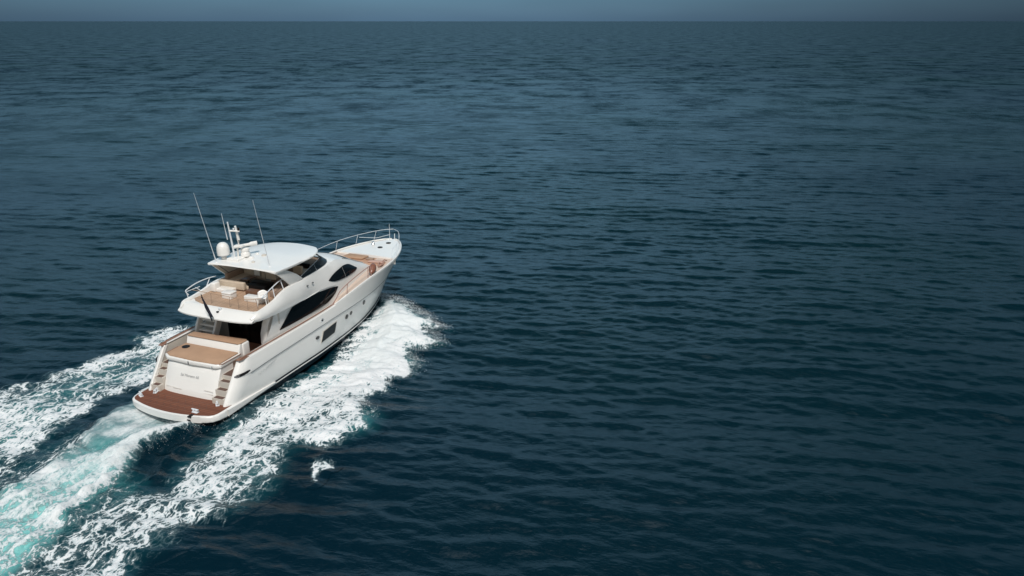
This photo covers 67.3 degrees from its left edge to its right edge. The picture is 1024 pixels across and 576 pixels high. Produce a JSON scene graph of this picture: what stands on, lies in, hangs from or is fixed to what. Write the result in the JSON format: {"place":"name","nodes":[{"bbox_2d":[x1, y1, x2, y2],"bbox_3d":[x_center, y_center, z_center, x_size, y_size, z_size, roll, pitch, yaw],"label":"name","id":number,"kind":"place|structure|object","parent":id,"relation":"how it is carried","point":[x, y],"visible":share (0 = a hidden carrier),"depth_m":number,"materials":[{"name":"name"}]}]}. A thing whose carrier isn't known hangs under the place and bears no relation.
{"place":"outdoors","nodes":[
{"label":"outdoors","id":0,"kind":"place"},
{"bbox_2d":[0,21,1023,575],"bbox_3d":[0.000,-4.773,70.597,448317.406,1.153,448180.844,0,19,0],"label":"sea","id":1,"kind":"structure","parent":0,"point":[726,297],"depth_m":65.57,"materials":[{"name":"liquid"}]},
{"bbox_2d":[0,293,458,575],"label":"wake","id":2,"kind":"object","parent":1,"relation":"on","point":[129,491],"visible":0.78,"depth_m":35.49,"materials":[{"name":"liquid"}]},
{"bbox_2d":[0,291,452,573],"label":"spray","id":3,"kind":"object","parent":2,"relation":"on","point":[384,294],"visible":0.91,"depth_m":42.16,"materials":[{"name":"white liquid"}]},
{"bbox_2d":[132,195,401,422],"bbox_3d":[-12.809,-1.197,45.990,5.752,10.951,22.556,8,21,21],"label":"motor yacht","id":4,"kind":"object","parent":1,"relation":"on","point":[222,358],"visible":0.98,"depth_m":41.76,"materials":[{"name":"white plastic"}]},
{"bbox_2d":[221,289,236,299],"bbox_3d":[-15.245,0.347,41.484,0.640,0.360,0.520,8,21,21],"label":"ottoman","id":5,"kind":"object","parent":4,"relation":"on","point":[229,293],"visible":1,"depth_m":41.32,"materials":[{"name":"white fabric"}]},
{"bbox_2d":[228,320,262,343],"bbox_3d":[-14.471,1.954,42.168,2.740,2.205,0.080,8,21,21],"label":"saloon door","id":6,"kind":"structure","parent":4,"relation":"in","point":[251,332],"depth_m":42.38,"materials":[{"name":"black glass"}]},
{"bbox_2d":[257,290,268,304],"bbox_3d":[-13.088,0.534,40.367,0.520,0.746,0.551,-2,20,-6],"label":"deck chair","id":7,"kind":"object","parent":4,"relation":"on","point":[261,293],"visible":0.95,"depth_m":40.46,"materials":[{"name":"white plastic"}]},
{"bbox_2d":[280,286,337,329],"bbox_3d":[-11.453,0.948,43.844,0.080,0.964,5.859,7,20,19],"label":"saloon window","id":8,"kind":"structure","parent":4,"relation":"in","point":[316,301],"depth_m":43.67,"materials":[{"name":"black glass"}]},
{"bbox_2d":[321,321,336,342],"bbox_3d":[-10.731,2.569,45.001,0.182,0.833,1.694,7,20,20],"label":"hull window","id":9,"kind":"structure","parent":4,"relation":"in","point":[331,329],"depth_m":44.93,"materials":[{"name":"black glass"}]},
{"bbox_2d":[329,264,356,280],"bbox_3d":[-10.313,-0.985,47.117,0.221,0.716,3.569,5,20,14],"label":"wheelhouse window","id":10,"kind":"structure","parent":4,"relation":"in","point":[344,271],"depth_m":47.05,"materials":[{"name":"black glass"}]},
{"bbox_2d":[369,263,375,275],"bbox_3d":[-8.968,-1.179,49.268,0.500,0.591,1.152,0,20,2],"label":"fender","id":11,"kind":"object","parent":4,"relation":"on","point":[373,268],"visible":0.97,"depth_m":49.21,"materials":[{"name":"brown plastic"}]},
{"bbox_2d":[298,450,342,489],"bbox_3d":[-8.572,7.872,33.501,2.200,0.191,2.750,8,20,21],"label":"foam patch","id":12,"kind":"object","parent":1,"relation":"on","point":[317,468],"visible":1,"depth_m":33.66,"materials":[{"name":"liquid"}]},
{"bbox_2d":[0,0,1023,20],"label":"sky","id":13,"kind":"structure","parent":0,"point":[10,10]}
]}

